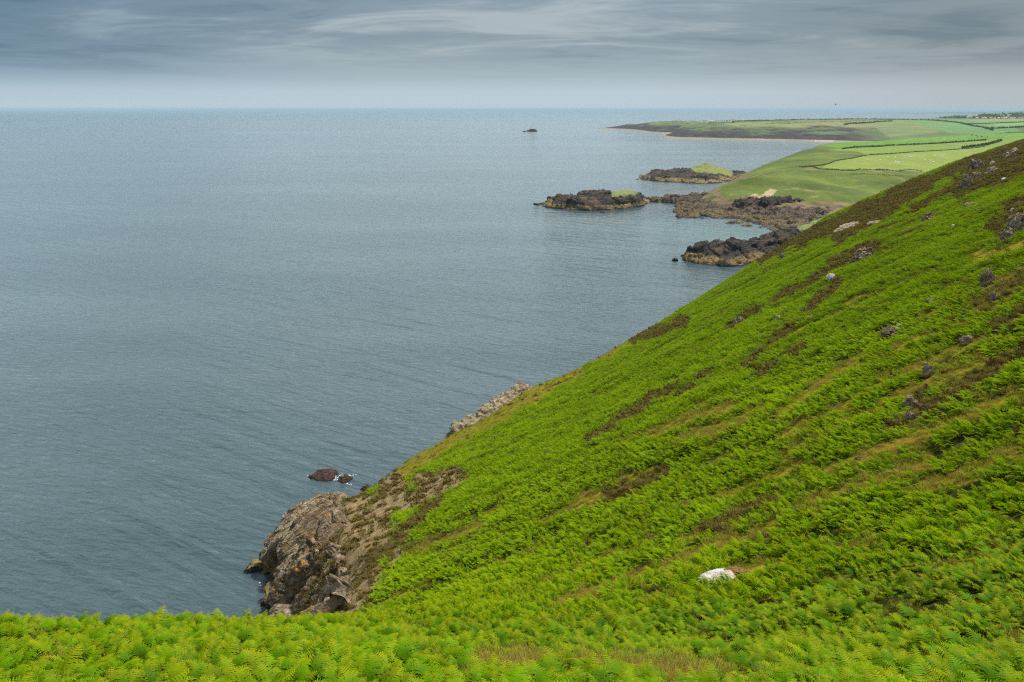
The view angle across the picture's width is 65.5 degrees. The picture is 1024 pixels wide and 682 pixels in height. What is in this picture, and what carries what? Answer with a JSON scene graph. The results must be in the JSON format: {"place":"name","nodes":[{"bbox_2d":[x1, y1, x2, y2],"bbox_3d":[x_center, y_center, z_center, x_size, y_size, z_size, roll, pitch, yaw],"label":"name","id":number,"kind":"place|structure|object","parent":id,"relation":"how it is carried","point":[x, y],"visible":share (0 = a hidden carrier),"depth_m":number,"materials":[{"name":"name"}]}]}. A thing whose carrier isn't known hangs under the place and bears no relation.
{"place":"outdoors","nodes":[
{"label":"outdoors","id":0,"kind":"place"},
{"bbox_2d":[0,109,1023,621],"bbox_3d":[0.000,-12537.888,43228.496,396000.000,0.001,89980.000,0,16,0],"label":"sea","id":1,"kind":"structure","parent":0,"point":[224,333],"depth_m":241.98,"materials":[{"name":"liquid"}]},
{"bbox_2d":[243,491,354,617],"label":"rocky headland","id":2,"kind":"structure","parent":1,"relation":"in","point":[299,519],"depth_m":82.88,"materials":[{"name":"stone"}]},
{"bbox_2d":[308,468,338,481],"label":"sea rock","id":3,"kind":"object","parent":1,"relation":"in","point":[325,475],"visible":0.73,"depth_m":123.70,"materials":[{"name":"brown stone"}]},
{"bbox_2d":[338,474,352,483],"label":"sea rock","id":4,"kind":"object","parent":1,"relation":"in","point":[344,478],"visible":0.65,"depth_m":122.75,"materials":[{"name":"brown stone"}]},
{"bbox_2d":[360,484,370,491],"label":"sea rock","id":5,"kind":"object","parent":1,"relation":"in","point":[365,487],"visible":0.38,"depth_m":119.76,"materials":[{"name":"stone"}]},
{"bbox_2d":[533,189,650,210],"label":"rocky islet","id":6,"kind":"object","parent":1,"relation":"in","point":[590,200],"visible":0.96,"depth_m":459.60,"materials":[{"name":"grey stone"}]},
{"bbox_2d":[635,163,746,183],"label":"rocky islet","id":7,"kind":"object","parent":1,"relation":"in","point":[705,173],"visible":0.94,"depth_m":645.30,"materials":[{"name":"grey stone"}]},
{"bbox_2d":[682,217,822,266],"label":"dark promontory","id":8,"kind":"structure","parent":1,"relation":"in","point":[732,252],"depth_m":300.05,"materials":[{"name":"grey stone"}]},
{"bbox_2d":[598,116,1023,141],"bbox_3d":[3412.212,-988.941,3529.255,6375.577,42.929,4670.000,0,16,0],"label":"headland","id":9,"kind":"structure","parent":1,"relation":"in","point":[827,130],"depth_m":1635.96,"materials":[{"name":"green plant"}]},
{"bbox_2d":[766,120,859,123],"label":"hedge","id":10,"kind":"object","parent":9,"relation":"on","point":[806,122],"visible":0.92,"depth_m":1946.24,"materials":[{"name":"green plant"}]},
{"bbox_2d":[713,117,957,122],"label":"hedge","id":11,"kind":"object","parent":9,"relation":"on","point":[838,118],"visible":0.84,"depth_m":2244.97,"materials":[{"name":"green plant"}]},
{"bbox_2d":[843,120,891,124],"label":"hedge","id":12,"kind":"object","parent":9,"relation":"on","point":[866,122],"visible":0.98,"depth_m":1918.11,"materials":[{"name":"green plant"}]},
{"bbox_2d":[929,119,993,130],"bbox_3d":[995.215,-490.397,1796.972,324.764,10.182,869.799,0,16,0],"label":"hedge","id":13,"kind":"object","parent":9,"relation":"on","point":[969,124],"visible":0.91,"depth_m":1644.17,"materials":[{"name":"green plant"}]},
{"bbox_2d":[939,112,1023,118],"bbox_3d":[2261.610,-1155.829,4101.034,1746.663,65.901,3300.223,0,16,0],"label":"wood","id":14,"kind":"object","parent":9,"relation":"on","point":[1012,115],"visible":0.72,"depth_m":2947.75,"materials":[{"name":"green plant"}]},
{"bbox_2d":[966,121,1023,123],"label":"hedge","id":15,"kind":"object","parent":9,"relation":"on","point":[994,122],"visible":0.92,"depth_m":1870.32,"materials":[{"name":"green plant"}]},
{"bbox_2d":[985,125,1023,128],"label":"hedge","id":16,"kind":"object","parent":9,"relation":"on","point":[1006,127],"visible":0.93,"depth_m":1423.33,"materials":[{"name":"green plant"}]},
{"bbox_2d":[0,0,1023,108],"label":"sky","id":17,"kind":"structure","parent":0,"point":[55,54],"materials":[{"name":"grey"}]},
{"bbox_2d":[2,154,1023,681],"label":"hill","id":18,"kind":"structure","parent":0,"point":[834,532],"depth_m":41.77,"materials":[{"name":"green plant"}]},
{"bbox_2d":[446,382,532,436],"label":"rock outcrop","id":19,"kind":"object","parent":18,"relation":"on","point":[501,400],"visible":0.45,"depth_m":143.13,"materials":[{"name":"grey stone"}]},
{"bbox_2d":[0,140,1023,681],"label":"bracken","id":20,"kind":"object","parent":18,"relation":"on","point":[290,648],"visible":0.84,"depth_m":31.16,"materials":[{"name":"green plant"}]},
{"bbox_2d":[259,139,1023,616],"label":"heather","id":21,"kind":"object","parent":18,"relation":"on","point":[881,207],"visible":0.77,"depth_m":82.76,"materials":[{"name":"brown plant"}]},
{"bbox_2d":[698,568,735,584],"bbox_3d":[6.848,8.041,26.769,1.285,0.488,1.194,0,16,0],"label":"boulder","id":22,"kind":"object","parent":18,"relation":"on","point":[712,573],"visible":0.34,"depth_m":26.93,"materials":[{"name":"white stone"}]},
{"bbox_2d":[724,566,747,574],"bbox_3d":[7.630,7.838,27.013,0.776,0.277,0.658,-13,21,-37],"label":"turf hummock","id":23,"kind":"object","parent":18,"relation":"on","point":[736,569],"visible":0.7,"depth_m":26.95,"materials":[{"name":"beige plant"}]},
{"bbox_2d":[733,316,742,323],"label":"boulder","id":24,"kind":"object","parent":18,"relation":"on","point":[736,320],"visible":0.78,"depth_m":102.47,"materials":[{"name":"grey stone"}]},
{"bbox_2d":[826,273,835,280],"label":"boulder","id":25,"kind":"object","parent":18,"relation":"on","point":[829,276],"visible":0.77,"depth_m":99.83,"materials":[{"name":"white stone"}]},
{"bbox_2d":[833,221,858,232],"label":"boulder","id":26,"kind":"object","parent":18,"relation":"on","point":[846,225],"visible":0.81,"depth_m":159.35,"materials":[{"name":"beige stone"}]},
{"bbox_2d":[852,246,872,261],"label":"rock outcrop","id":27,"kind":"object","parent":18,"relation":"on","point":[861,253],"visible":0.7,"depth_m":106.92,"materials":[{"name":"grey stone"}]},
{"bbox_2d":[866,220,879,225],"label":"boulder","id":28,"kind":"object","parent":18,"relation":"on","point":[872,222],"visible":0.61,"depth_m":144.25,"materials":[{"name":"beige stone"}]},
{"bbox_2d":[880,326,898,338],"bbox_3d":[26.664,-0.541,56.219,1.331,1.021,1.173,0,16,0],"label":"rock outcrop","id":29,"kind":"object","parent":18,"relation":"on","point":[888,331],"visible":0.75,"depth_m":56.00,"materials":[{"name":"grey stone"}]},
{"bbox_2d":[902,395,917,409],"bbox_3d":[19.417,3.163,38.885,0.718,1.111,0.545,0,16,0],"label":"rock outcrop","id":30,"kind":"object","parent":18,"relation":"on","point":[910,401],"visible":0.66,"depth_m":38.68,"materials":[{"name":"grey stone"}]},
{"bbox_2d":[904,410,915,420],"bbox_3d":[18.433,3.582,36.909,0.534,0.829,0.408,0,16,0],"label":"rock outcrop","id":31,"kind":"object","parent":18,"relation":"on","point":[909,415],"visible":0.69,"depth_m":36.79,"materials":[{"name":"grey stone"}]},
{"bbox_2d":[921,404,928,411],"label":"rock outcrop","id":32,"kind":"object","parent":18,"relation":"on","point":[924,407],"visible":0.56,"depth_m":37.28,"materials":[{"name":"grey stone"}]},
{"bbox_2d":[921,212,933,221],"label":"rock outcrop","id":33,"kind":"object","parent":18,"relation":"on","point":[927,216],"visible":0.5,"depth_m":117.02,"materials":[{"name":"grey stone"}]},
{"bbox_2d":[922,362,934,377],"bbox_3d":[21.948,1.720,41.968,0.759,1.203,0.600,0,16,0],"label":"rock outcrop","id":34,"kind":"object","parent":18,"relation":"on","point":[927,369],"visible":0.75,"depth_m":41.77,"materials":[{"name":"grey stone"}]},
{"bbox_2d":[959,335,971,345],"bbox_3d":[25.381,-0.027,44.502,0.816,0.640,0.633,0,16,0],"label":"rock outcrop","id":35,"kind":"object","parent":18,"relation":"on","point":[966,340],"visible":0.96,"depth_m":44.31,"materials":[{"name":"grey stone"}]},
{"bbox_2d":[961,174,972,188],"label":"rock outcrop","id":36,"kind":"object","parent":18,"relation":"on","point":[966,180],"visible":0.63,"depth_m":138.79,"materials":[{"name":"grey stone"}]},
{"bbox_2d":[963,202,976,207],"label":"boulder","id":37,"kind":"object","parent":18,"relation":"on","point":[967,204],"visible":0.39,"depth_m":110.10,"materials":[{"name":"grey stone"}]},
{"bbox_2d":[967,159,977,170],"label":"rock outcrop","id":38,"kind":"object","parent":18,"relation":"on","point":[972,165],"visible":0.63,"depth_m":175.65,"materials":[{"name":"grey stone"}]},
{"bbox_2d":[971,171,980,178],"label":"rock outcrop","id":39,"kind":"object","parent":18,"relation":"on","point":[975,174],"visible":0.48,"depth_m":151.50,"materials":[{"name":"grey stone"}]},
{"bbox_2d":[976,158,984,166],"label":"rock outcrop","id":40,"kind":"object","parent":18,"relation":"on","point":[979,162],"visible":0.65,"depth_m":173.91,"materials":[{"name":"grey stone"}]},
{"bbox_2d":[978,268,994,286],"bbox_3d":[34.115,-4.257,57.200,1.178,1.957,1.021,0,16,0],"label":"rock outcrop","id":41,"kind":"object","parent":18,"relation":"on","point":[987,278],"visible":0.77,"depth_m":56.88,"materials":[{"name":"grey stone"}]},
{"bbox_2d":[984,166,997,174],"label":"boulder","id":42,"kind":"object","parent":18,"relation":"on","point":[991,169],"visible":0.46,"depth_m":150.34,"materials":[{"name":"grey stone"}]},
{"bbox_2d":[990,291,998,300],"bbox_3d":[31.202,-2.862,51.485,0.575,0.800,0.373,-6,17,-20],"label":"rock outcrop","id":43,"kind":"object","parent":18,"relation":"on","point":[994,295],"visible":0.87,"depth_m":51.37,"materials":[{"name":"grey stone"}]},
{"bbox_2d":[998,227,1013,241],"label":"rock outcrop","id":44,"kind":"object","parent":18,"relation":"on","point":[1007,232],"visible":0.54,"depth_m":73.43,"materials":[{"name":"grey stone"}]},
{"bbox_2d":[1003,148,1018,157],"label":"rock outcrop","id":45,"kind":"object","parent":18,"relation":"on","point":[1012,152],"visible":0.6,"depth_m":170.92,"materials":[{"name":"grey stone"}]},
{"bbox_2d":[1007,212,1023,232],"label":"rock outcrop","id":46,"kind":"object","parent":18,"relation":"on","point":[1015,222],"visible":0.62,"depth_m":75.21,"materials":[{"name":"grey stone"}]},
{"bbox_2d":[647,191,834,229],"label":"rocky shore","id":47,"kind":"structure","parent":0,"point":[693,205],"depth_m":424.42,"materials":[{"name":"grey stone"}]},
{"bbox_2d":[702,132,1023,216],"bbox_3d":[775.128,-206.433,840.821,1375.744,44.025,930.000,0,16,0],"label":"coastal pasture","id":48,"kind":"structure","parent":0,"point":[836,190],"depth_m":547.29,"materials":[{"name":"green plant"}]},
{"bbox_2d":[732,195,804,209],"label":"dark cliff","id":49,"kind":"structure","parent":48,"relation":"on","point":[763,201],"depth_m":441.96,"materials":[{"name":"grey stone"}]},
{"bbox_2d":[808,155,867,165],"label":"hedge","id":50,"kind":"object","parent":48,"relation":"on","point":[837,160],"visible":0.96,"depth_m":639.76,"materials":[{"name":"green plant"}]},
{"bbox_2d":[799,166,918,170],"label":"hedge","id":51,"kind":"object","parent":48,"relation":"on","point":[855,169],"visible":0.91,"depth_m":549.63,"materials":[{"name":"green plant"}]},
{"bbox_2d":[842,139,986,148],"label":"hedge","id":52,"kind":"object","parent":48,"relation":"on","point":[853,146],"visible":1,"depth_m":877.14,"materials":[{"name":"green plant"}]},
{"bbox_2d":[869,146,984,154],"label":"hedge","id":53,"kind":"object","parent":48,"relation":"on","point":[924,151],"visible":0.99,"depth_m":779.48,"materials":[{"name":"green plant"}]},
{"bbox_2d":[961,139,1001,147],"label":"gorse scrub","id":54,"kind":"object","parent":48,"relation":"on","point":[985,143],"visible":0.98,"depth_m":859.38,"materials":[{"name":"green plant"}]},
{"bbox_2d":[871,111,1023,113],"bbox_3d":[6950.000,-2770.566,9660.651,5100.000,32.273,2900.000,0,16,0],"label":"distant hills","id":55,"kind":"structure","parent":0,"point":[1000,112],"depth_m":9870.64,"materials":[{"name":"green plant"}]}
]}

